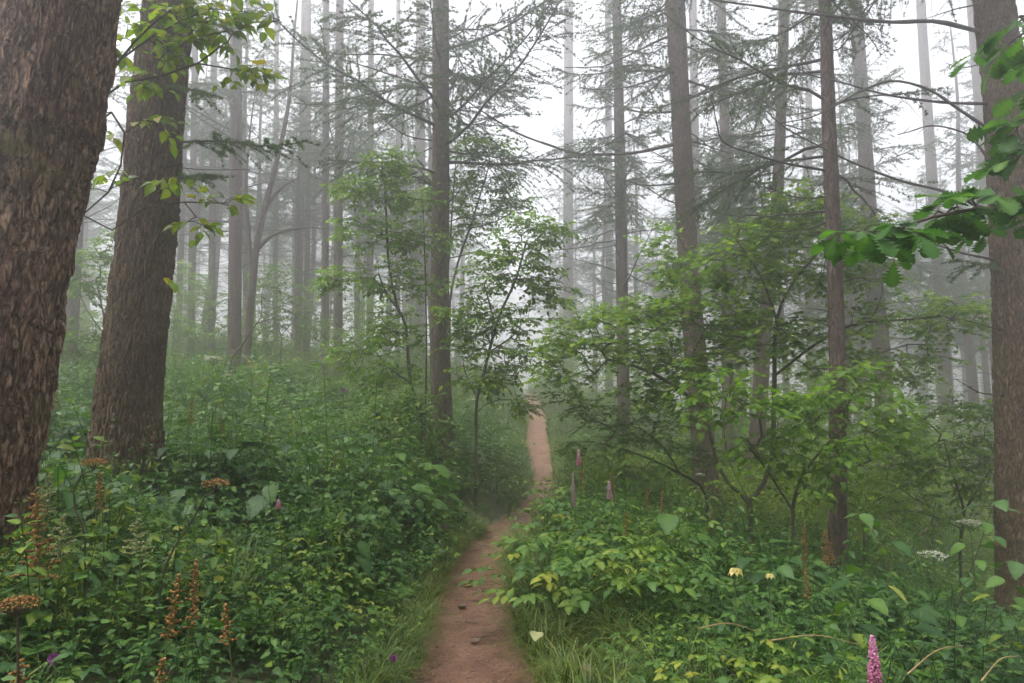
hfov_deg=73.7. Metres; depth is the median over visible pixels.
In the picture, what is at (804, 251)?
larch tree
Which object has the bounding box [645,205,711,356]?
larch tree
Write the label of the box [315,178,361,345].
larch tree
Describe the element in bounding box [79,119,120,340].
larch tree
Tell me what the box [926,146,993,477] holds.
larch tree
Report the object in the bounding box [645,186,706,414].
larch tree
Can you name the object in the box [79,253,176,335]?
leafy bush
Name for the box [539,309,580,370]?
leafy bush
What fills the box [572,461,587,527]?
seed spike
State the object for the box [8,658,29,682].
seed spike
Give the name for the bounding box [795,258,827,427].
larch tree
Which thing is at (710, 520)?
seed spike
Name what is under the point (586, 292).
larch tree
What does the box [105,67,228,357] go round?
larch tree
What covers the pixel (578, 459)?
flower plant
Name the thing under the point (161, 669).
seed spike
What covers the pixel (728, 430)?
leafy bush
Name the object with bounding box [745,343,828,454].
leafy bush
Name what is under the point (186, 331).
leafy bush
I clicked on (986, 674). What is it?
dry stalk
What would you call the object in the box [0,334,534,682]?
leafy undergrowth
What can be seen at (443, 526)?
thistle plant
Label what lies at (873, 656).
flower plant
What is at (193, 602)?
seed spike
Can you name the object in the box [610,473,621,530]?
seed spike
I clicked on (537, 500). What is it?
compound leaf plant
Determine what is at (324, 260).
larch tree
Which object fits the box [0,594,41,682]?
dried umbel plant
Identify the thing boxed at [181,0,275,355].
larch tree
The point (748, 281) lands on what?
larch tree
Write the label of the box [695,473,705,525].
umbel plant
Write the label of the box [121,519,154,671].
cream plume plant
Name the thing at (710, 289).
larch tree
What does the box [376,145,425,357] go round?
larch tree
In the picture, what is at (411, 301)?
larch tree
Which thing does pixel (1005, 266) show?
larch tree
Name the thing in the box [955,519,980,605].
umbel plant
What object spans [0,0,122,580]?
larch tree
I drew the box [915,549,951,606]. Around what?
umbel plant
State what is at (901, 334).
larch tree
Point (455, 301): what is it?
larch tree
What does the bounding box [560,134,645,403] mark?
larch tree
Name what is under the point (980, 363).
larch tree
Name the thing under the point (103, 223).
larch tree
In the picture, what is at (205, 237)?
larch tree
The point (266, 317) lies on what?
leafy bush
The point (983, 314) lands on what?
larch tree
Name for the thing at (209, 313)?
leafy bush
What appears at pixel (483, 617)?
leaf litter
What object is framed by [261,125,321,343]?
larch tree
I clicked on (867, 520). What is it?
broadleaf plant
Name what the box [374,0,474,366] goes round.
larch tree
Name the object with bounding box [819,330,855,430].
larch tree
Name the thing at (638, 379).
leafy bush
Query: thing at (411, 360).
leafy bush
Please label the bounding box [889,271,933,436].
larch tree
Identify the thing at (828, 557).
seed spike
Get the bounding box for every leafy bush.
[78,299,102,360]
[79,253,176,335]
[168,259,225,353]
[168,270,263,355]
[204,253,349,371]
[226,264,305,364]
[287,277,353,357]
[320,291,429,392]
[326,284,387,362]
[385,308,429,368]
[429,320,492,371]
[451,294,544,359]
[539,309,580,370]
[559,295,636,412]
[588,330,685,416]
[600,313,750,443]
[710,372,749,437]
[715,366,818,459]
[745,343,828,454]
[778,335,852,427]
[782,367,900,454]
[790,389,954,520]
[863,391,961,502]
[894,356,977,446]
[906,401,993,528]
[980,400,993,441]
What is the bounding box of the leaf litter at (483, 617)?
[418,475,546,682]
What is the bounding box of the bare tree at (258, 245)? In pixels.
[239,0,327,377]
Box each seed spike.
[8,487,61,682]
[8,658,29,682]
[40,389,57,484]
[90,472,112,659]
[151,573,184,682]
[154,657,169,682]
[183,559,202,681]
[184,401,193,473]
[218,415,224,468]
[220,603,237,682]
[332,453,337,488]
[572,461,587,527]
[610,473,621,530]
[623,511,632,565]
[644,487,651,532]
[658,491,664,530]
[707,511,713,535]
[793,525,809,611]
[799,564,811,643]
[820,530,835,612]
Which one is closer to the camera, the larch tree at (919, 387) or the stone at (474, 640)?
the stone at (474, 640)
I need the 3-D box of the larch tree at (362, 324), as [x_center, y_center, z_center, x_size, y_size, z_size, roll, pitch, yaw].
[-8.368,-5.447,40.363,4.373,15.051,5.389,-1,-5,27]
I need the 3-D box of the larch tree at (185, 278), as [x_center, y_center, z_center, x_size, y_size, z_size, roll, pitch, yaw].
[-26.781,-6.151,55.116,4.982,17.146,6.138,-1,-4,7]
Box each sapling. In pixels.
[84,0,289,297]
[228,276,281,382]
[307,142,460,452]
[407,121,542,355]
[427,211,586,505]
[534,379,740,521]
[810,15,1023,287]
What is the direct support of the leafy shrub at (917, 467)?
on the ground at (496, 508)
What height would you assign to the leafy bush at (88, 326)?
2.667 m
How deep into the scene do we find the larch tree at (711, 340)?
61.46 m
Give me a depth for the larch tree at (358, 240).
30.18 m
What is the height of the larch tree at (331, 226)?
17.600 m
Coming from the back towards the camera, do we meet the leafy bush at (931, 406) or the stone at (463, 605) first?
the leafy bush at (931, 406)
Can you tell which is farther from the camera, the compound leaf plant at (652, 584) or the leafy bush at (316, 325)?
the leafy bush at (316, 325)
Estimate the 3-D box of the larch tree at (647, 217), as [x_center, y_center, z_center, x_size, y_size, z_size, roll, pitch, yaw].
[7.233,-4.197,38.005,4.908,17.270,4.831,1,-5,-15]
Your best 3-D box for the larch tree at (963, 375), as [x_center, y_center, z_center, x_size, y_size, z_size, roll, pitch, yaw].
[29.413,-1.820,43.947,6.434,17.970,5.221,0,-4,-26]
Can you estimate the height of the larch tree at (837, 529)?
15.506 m
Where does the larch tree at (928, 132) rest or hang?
on the ground at (496, 508)
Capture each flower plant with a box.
[268,499,289,591]
[567,472,576,549]
[572,449,581,526]
[606,481,616,543]
[867,635,882,682]
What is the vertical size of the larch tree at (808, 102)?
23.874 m
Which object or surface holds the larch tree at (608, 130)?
on the ground at (496, 508)
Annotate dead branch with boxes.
[887,514,946,589]
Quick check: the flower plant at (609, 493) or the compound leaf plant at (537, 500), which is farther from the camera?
the compound leaf plant at (537, 500)
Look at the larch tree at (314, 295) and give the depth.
58.48 m
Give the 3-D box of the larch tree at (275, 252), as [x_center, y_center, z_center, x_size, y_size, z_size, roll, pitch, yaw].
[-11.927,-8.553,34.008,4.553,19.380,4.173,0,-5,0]
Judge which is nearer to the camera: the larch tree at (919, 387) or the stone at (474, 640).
the stone at (474, 640)
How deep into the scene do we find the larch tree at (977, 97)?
24.71 m
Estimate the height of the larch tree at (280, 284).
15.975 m
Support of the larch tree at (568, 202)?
on the ground at (496, 508)
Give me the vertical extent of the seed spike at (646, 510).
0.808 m
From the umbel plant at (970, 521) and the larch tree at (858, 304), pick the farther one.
the larch tree at (858, 304)
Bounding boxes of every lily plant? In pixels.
[716,568,748,681]
[765,573,793,673]
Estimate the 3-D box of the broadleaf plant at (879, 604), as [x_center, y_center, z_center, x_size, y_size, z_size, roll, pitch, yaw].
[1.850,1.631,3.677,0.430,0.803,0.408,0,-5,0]
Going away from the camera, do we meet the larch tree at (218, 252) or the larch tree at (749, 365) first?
the larch tree at (218, 252)
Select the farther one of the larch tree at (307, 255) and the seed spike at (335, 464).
the larch tree at (307, 255)
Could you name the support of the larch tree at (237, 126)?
on the ground at (496, 508)
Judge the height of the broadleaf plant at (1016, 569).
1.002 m
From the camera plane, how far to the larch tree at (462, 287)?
41.50 m
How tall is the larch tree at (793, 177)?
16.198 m
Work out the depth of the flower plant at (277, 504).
4.32 m
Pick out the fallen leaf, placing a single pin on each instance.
(535, 635)
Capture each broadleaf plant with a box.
[821,564,907,677]
[844,512,941,635]
[930,499,1022,658]
[972,550,1023,681]
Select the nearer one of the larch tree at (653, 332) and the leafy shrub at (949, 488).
the leafy shrub at (949, 488)
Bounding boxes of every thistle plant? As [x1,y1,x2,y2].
[47,653,59,679]
[341,388,346,445]
[390,655,397,682]
[441,524,445,563]
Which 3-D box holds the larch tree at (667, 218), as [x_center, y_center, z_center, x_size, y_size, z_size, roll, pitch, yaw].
[7.414,-4.378,28.207,4.943,17.591,5.256,1,-5,-7]
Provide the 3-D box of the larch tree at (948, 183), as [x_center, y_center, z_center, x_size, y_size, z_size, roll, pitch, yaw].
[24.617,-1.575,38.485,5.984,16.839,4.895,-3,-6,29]
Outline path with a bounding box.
[403,393,557,682]
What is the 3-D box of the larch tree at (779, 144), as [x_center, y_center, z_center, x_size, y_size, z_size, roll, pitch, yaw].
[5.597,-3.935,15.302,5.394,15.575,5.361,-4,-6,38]
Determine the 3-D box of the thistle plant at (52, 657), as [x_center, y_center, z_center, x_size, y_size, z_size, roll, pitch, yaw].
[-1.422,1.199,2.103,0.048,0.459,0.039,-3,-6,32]
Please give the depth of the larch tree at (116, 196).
37.16 m
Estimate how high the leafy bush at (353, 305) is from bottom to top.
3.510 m
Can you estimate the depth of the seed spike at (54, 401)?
5.17 m
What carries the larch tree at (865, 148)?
on the ground at (496, 508)
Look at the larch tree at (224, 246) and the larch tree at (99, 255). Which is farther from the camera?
the larch tree at (99, 255)
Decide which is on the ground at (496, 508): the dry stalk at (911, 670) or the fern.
the fern
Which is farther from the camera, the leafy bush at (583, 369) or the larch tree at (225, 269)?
the larch tree at (225, 269)
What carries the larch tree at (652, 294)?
on the ground at (496, 508)
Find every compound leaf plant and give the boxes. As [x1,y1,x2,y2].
[457,532,600,612]
[476,537,660,629]
[479,521,611,582]
[501,489,588,532]
[521,479,593,520]
[529,535,684,604]
[541,469,595,500]
[559,549,735,628]
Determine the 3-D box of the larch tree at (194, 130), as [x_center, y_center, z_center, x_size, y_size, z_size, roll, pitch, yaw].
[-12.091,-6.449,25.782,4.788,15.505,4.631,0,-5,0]
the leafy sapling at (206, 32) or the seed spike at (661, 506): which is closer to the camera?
the leafy sapling at (206, 32)
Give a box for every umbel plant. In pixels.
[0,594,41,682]
[73,458,108,648]
[155,478,229,675]
[198,356,222,434]
[222,374,231,444]
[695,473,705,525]
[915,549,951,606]
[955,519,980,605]
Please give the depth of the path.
5.11 m
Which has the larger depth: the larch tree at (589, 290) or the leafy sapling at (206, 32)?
the larch tree at (589, 290)
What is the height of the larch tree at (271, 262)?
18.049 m
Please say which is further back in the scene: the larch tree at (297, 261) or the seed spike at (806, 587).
the larch tree at (297, 261)
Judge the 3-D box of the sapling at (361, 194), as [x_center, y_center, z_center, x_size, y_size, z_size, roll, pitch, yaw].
[-1.986,-0.479,10.562,2.376,5.261,1.435,0,-5,0]
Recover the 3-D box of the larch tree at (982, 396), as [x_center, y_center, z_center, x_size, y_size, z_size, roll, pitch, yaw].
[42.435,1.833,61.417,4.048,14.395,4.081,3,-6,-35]
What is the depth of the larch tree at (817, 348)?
59.52 m
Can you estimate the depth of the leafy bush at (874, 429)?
13.81 m
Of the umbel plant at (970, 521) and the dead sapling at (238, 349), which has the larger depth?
the dead sapling at (238, 349)
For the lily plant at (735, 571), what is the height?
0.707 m
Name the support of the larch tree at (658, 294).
on the ground at (496, 508)
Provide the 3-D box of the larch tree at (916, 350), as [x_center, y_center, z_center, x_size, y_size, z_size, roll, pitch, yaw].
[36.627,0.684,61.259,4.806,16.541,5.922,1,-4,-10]
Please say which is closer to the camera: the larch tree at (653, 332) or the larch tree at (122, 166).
the larch tree at (122, 166)
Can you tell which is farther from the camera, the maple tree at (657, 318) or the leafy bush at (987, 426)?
the leafy bush at (987, 426)
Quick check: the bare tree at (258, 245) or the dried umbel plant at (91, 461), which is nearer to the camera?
the dried umbel plant at (91, 461)
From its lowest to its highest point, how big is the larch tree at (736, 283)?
17.318 m
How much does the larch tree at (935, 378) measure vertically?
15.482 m
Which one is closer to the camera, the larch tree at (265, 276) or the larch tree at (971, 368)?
the larch tree at (971, 368)
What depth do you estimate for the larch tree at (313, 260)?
35.35 m
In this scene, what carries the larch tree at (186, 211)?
on the ground at (496, 508)
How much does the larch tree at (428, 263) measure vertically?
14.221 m
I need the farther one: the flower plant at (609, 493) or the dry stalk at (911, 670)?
the flower plant at (609, 493)
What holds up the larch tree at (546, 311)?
on the ground at (496, 508)
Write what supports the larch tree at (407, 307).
on the ground at (496, 508)
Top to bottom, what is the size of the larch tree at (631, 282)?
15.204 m
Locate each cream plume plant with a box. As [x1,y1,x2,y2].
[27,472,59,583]
[39,514,76,654]
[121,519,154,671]
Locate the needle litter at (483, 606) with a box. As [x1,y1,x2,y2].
[413,467,552,682]
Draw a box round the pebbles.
[412,484,551,682]
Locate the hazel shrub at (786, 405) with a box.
[660,359,935,572]
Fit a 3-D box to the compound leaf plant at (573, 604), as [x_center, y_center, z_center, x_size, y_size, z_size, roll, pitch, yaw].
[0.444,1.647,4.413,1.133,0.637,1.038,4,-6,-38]
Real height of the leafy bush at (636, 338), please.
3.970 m
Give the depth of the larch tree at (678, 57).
12.84 m
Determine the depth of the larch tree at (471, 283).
52.06 m
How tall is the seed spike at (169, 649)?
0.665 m
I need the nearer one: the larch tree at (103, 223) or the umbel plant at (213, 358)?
the umbel plant at (213, 358)
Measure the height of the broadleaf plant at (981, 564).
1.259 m
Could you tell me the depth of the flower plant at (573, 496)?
5.92 m
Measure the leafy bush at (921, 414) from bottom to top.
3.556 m
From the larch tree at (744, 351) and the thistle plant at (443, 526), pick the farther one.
the larch tree at (744, 351)
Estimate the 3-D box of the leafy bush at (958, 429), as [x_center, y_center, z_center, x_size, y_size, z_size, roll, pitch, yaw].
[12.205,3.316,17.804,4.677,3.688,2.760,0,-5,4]
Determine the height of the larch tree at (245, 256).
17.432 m
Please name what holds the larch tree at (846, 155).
on the ground at (496, 508)
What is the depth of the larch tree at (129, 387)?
5.90 m
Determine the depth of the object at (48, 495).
3.23 m
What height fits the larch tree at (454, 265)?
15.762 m
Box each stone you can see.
[457,603,466,607]
[470,638,479,643]
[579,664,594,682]
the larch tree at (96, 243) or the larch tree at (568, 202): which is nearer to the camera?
the larch tree at (568, 202)
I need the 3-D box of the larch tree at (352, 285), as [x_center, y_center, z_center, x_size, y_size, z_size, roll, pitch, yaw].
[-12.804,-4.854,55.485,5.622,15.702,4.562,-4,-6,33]
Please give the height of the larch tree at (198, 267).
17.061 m
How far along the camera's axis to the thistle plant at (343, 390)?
8.96 m
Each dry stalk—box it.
[697,623,757,631]
[769,635,859,644]
[907,645,963,674]
[980,656,1017,681]
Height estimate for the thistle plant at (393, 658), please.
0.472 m
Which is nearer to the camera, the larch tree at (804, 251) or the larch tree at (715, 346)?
the larch tree at (804, 251)
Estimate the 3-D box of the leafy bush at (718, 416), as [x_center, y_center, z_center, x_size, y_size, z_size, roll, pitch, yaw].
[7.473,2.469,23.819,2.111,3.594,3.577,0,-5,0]
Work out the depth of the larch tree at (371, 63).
27.56 m
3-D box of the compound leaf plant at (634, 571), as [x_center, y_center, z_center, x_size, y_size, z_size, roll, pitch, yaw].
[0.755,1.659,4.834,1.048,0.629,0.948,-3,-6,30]
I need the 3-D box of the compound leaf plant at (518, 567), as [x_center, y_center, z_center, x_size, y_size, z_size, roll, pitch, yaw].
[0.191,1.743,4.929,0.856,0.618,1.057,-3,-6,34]
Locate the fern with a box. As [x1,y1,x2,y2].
[349,582,422,610]
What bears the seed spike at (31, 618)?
on the ground at (496, 508)
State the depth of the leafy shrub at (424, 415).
9.63 m
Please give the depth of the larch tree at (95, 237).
46.33 m
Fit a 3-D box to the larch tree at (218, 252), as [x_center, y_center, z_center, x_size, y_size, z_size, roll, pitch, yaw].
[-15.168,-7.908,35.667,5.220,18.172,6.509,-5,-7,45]
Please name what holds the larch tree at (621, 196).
on the ground at (496, 508)
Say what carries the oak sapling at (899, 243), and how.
on the ground at (496, 508)
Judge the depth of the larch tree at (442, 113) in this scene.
11.78 m
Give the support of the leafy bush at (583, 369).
on the ground at (496, 508)
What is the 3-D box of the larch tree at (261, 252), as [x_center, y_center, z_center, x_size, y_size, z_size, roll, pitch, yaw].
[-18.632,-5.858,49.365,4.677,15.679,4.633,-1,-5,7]
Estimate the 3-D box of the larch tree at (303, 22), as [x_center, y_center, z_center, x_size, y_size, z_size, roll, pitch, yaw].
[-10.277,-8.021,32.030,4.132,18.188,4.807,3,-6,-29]
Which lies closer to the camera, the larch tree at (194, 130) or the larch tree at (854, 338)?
the larch tree at (194, 130)
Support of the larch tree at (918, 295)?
on the ground at (496, 508)
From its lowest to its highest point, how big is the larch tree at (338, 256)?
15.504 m
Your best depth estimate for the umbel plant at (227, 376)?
7.97 m
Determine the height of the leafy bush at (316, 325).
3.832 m
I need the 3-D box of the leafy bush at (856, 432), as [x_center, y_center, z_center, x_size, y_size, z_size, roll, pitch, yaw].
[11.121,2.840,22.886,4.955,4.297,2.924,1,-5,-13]
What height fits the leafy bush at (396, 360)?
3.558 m
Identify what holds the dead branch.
on the ground at (496, 508)
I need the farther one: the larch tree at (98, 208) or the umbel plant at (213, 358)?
the larch tree at (98, 208)
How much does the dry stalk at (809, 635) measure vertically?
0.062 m
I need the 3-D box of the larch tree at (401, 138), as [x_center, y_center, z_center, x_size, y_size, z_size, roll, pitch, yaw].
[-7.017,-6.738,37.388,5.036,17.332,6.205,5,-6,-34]
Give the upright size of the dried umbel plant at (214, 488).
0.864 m
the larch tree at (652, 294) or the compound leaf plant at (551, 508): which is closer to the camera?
the compound leaf plant at (551, 508)
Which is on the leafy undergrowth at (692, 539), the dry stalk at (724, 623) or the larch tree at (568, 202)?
the dry stalk at (724, 623)
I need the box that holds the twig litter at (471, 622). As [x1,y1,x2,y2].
[409,495,550,681]
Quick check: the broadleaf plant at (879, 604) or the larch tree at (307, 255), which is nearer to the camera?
the broadleaf plant at (879, 604)
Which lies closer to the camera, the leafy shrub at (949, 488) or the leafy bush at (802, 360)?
the leafy shrub at (949, 488)
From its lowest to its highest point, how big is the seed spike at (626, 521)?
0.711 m
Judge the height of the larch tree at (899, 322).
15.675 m
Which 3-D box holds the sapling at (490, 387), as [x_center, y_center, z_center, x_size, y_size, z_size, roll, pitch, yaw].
[-0.069,0.235,10.018,2.401,4.352,1.394,0,-5,0]
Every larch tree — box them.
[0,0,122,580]
[59,0,190,370]
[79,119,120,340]
[83,0,320,493]
[86,150,119,325]
[87,161,117,288]
[88,158,112,305]
[88,173,111,311]
[89,183,112,291]
[101,50,220,290]
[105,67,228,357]
[108,153,207,302]
[109,129,205,258]
[114,0,261,360]
[117,0,312,373]
[171,230,187,339]
[173,100,228,340]
[173,167,207,334]
[174,99,255,349]
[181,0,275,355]
[182,1,290,351]
[183,62,249,305]
[185,37,268,328]
[187,208,226,328]
[203,49,311,334]
[206,211,267,316]
[222,155,291,316]
[226,0,317,353]
[231,0,635,468]
[242,34,357,365]
[250,115,310,344]
[252,0,333,355]
[252,0,364,363]
[252,183,291,338]
[257,0,408,380]
[257,210,291,344]
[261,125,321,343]
[266,0,383,383]
[269,87,364,341]
[280,27,383,285]
[280,188,330,308]
[290,225,321,347]
[311,73,412,369]
[313,0,427,374]
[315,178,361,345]
[329,203,376,317]
[331,137,388,354]
[344,65,427,355]
[344,183,400,352]
[351,81,455,363]
[371,23,466,331]
[374,0,449,357]
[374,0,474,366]
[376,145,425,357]
[385,138,425,324]
[408,195,481,307]
[427,215,480,359]
[449,101,510,365]
[449,192,492,364]
[465,0,820,522]
[522,215,562,378]
[524,0,615,390]
[529,194,585,372]
[530,0,675,453]
[537,193,601,384]
[558,0,657,387]
[559,167,615,389]
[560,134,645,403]
[590,117,679,399]
[607,0,1023,620]
[613,202,651,331]
[628,48,757,369]
[628,213,675,366]
[629,0,824,467]
[631,204,678,401]
[633,267,676,363]
[639,0,952,576]
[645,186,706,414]
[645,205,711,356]
[648,0,903,487]
[652,0,719,346]
[668,67,787,445]
[680,222,720,419]
[702,139,801,381]
[703,159,792,378]
[705,291,721,365]
[711,148,790,425]
[720,294,757,396]
[739,91,853,454]
[739,130,827,423]
[757,3,858,393]
[778,84,918,472]
[782,0,991,506]
[783,153,895,382]
[790,263,828,385]
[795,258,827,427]
[798,139,922,444]
[815,169,893,435]
[815,172,918,416]
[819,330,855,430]
[852,295,915,405]
[853,0,991,465]
[864,181,951,442]
[887,173,974,422]
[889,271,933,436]
[890,164,988,447]
[890,211,933,431]
[891,27,990,485]
[894,273,952,399]
[914,182,983,431]
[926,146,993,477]
[930,0,993,410]
[950,270,987,351]
[950,330,989,382]
[952,294,991,389]
[953,250,990,422]
[960,339,990,382]
[975,339,990,425]
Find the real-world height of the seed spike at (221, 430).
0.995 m
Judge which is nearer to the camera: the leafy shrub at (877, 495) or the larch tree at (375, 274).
the leafy shrub at (877, 495)
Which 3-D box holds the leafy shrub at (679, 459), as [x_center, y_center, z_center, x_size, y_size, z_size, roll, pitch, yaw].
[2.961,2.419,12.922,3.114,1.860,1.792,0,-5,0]
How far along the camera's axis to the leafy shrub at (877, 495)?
9.74 m
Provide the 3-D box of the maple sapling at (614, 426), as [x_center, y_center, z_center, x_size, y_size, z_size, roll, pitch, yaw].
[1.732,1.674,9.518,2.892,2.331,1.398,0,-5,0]
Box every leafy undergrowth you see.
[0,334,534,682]
[78,323,993,532]
[521,407,1023,682]
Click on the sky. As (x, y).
(536, 127)
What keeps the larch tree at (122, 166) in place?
on the ground at (496, 508)
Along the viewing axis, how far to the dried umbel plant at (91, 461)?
2.94 m
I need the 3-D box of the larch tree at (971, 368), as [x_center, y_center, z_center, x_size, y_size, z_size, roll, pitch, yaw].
[16.522,-3.252,25.664,5.383,17.998,5.218,1,-5,-11]
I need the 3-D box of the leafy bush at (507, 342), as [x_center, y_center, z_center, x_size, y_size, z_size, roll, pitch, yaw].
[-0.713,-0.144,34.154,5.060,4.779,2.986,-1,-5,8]
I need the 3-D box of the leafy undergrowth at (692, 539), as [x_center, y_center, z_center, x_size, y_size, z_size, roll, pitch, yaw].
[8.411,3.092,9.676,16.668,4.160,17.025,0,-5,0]
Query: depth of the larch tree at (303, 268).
48.68 m
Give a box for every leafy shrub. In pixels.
[60,228,114,367]
[244,361,368,410]
[343,380,464,463]
[634,421,755,501]
[703,427,885,533]
[777,442,952,559]
[848,433,993,560]
[856,389,993,606]
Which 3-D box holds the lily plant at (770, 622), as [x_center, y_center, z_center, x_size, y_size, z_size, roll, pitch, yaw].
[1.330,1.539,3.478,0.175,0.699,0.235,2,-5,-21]
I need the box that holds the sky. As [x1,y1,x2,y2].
[89,0,1023,423]
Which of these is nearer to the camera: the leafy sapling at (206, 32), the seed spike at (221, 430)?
the leafy sapling at (206, 32)
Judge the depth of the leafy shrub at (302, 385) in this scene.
15.32 m
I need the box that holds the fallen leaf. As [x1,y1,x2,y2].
[529,631,543,640]
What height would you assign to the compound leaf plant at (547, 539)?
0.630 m
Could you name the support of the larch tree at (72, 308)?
on the ground at (496, 508)
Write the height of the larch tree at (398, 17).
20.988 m
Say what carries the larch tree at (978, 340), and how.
on the ground at (496, 508)
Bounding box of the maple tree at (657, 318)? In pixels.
[517,175,991,543]
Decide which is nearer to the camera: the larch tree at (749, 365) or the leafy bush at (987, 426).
the leafy bush at (987, 426)
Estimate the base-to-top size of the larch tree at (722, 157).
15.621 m
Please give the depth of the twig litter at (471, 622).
5.07 m
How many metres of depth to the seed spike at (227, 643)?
2.37 m
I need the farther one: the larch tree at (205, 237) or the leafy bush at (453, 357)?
the larch tree at (205, 237)
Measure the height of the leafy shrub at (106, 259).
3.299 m
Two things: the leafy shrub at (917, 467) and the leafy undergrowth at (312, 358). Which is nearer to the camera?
the leafy shrub at (917, 467)
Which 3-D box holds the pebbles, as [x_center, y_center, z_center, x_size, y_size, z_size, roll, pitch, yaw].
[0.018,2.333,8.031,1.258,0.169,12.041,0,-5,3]
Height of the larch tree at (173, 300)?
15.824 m
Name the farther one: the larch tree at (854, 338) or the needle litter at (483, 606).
the larch tree at (854, 338)
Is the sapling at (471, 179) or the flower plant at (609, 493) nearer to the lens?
the flower plant at (609, 493)
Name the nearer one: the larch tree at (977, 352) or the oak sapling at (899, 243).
the oak sapling at (899, 243)
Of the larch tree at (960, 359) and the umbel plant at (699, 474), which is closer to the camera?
the umbel plant at (699, 474)
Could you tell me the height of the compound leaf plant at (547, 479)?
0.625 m
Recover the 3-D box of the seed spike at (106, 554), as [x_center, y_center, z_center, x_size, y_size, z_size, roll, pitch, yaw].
[-1.760,0.967,2.933,0.090,0.804,0.149,1,-5,-15]
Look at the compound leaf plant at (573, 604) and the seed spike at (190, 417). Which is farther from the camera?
the seed spike at (190, 417)
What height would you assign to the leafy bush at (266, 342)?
3.882 m
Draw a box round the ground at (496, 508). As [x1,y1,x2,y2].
[0,356,994,682]
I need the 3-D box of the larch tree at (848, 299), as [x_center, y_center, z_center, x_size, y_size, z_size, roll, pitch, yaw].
[12.660,-2.337,25.007,5.398,15.046,4.312,4,-6,-36]
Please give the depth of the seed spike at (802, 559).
4.88 m
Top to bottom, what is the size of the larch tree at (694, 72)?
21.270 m
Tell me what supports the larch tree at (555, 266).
on the ground at (496, 508)
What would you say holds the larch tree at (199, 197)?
on the ground at (496, 508)
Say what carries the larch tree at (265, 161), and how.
on the ground at (496, 508)
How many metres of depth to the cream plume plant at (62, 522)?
2.92 m
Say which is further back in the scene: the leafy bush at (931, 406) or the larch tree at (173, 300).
the larch tree at (173, 300)
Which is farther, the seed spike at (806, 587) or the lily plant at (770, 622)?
the seed spike at (806, 587)
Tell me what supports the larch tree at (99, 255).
on the ground at (496, 508)
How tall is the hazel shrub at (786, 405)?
2.616 m
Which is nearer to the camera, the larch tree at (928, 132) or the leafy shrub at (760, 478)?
the leafy shrub at (760, 478)

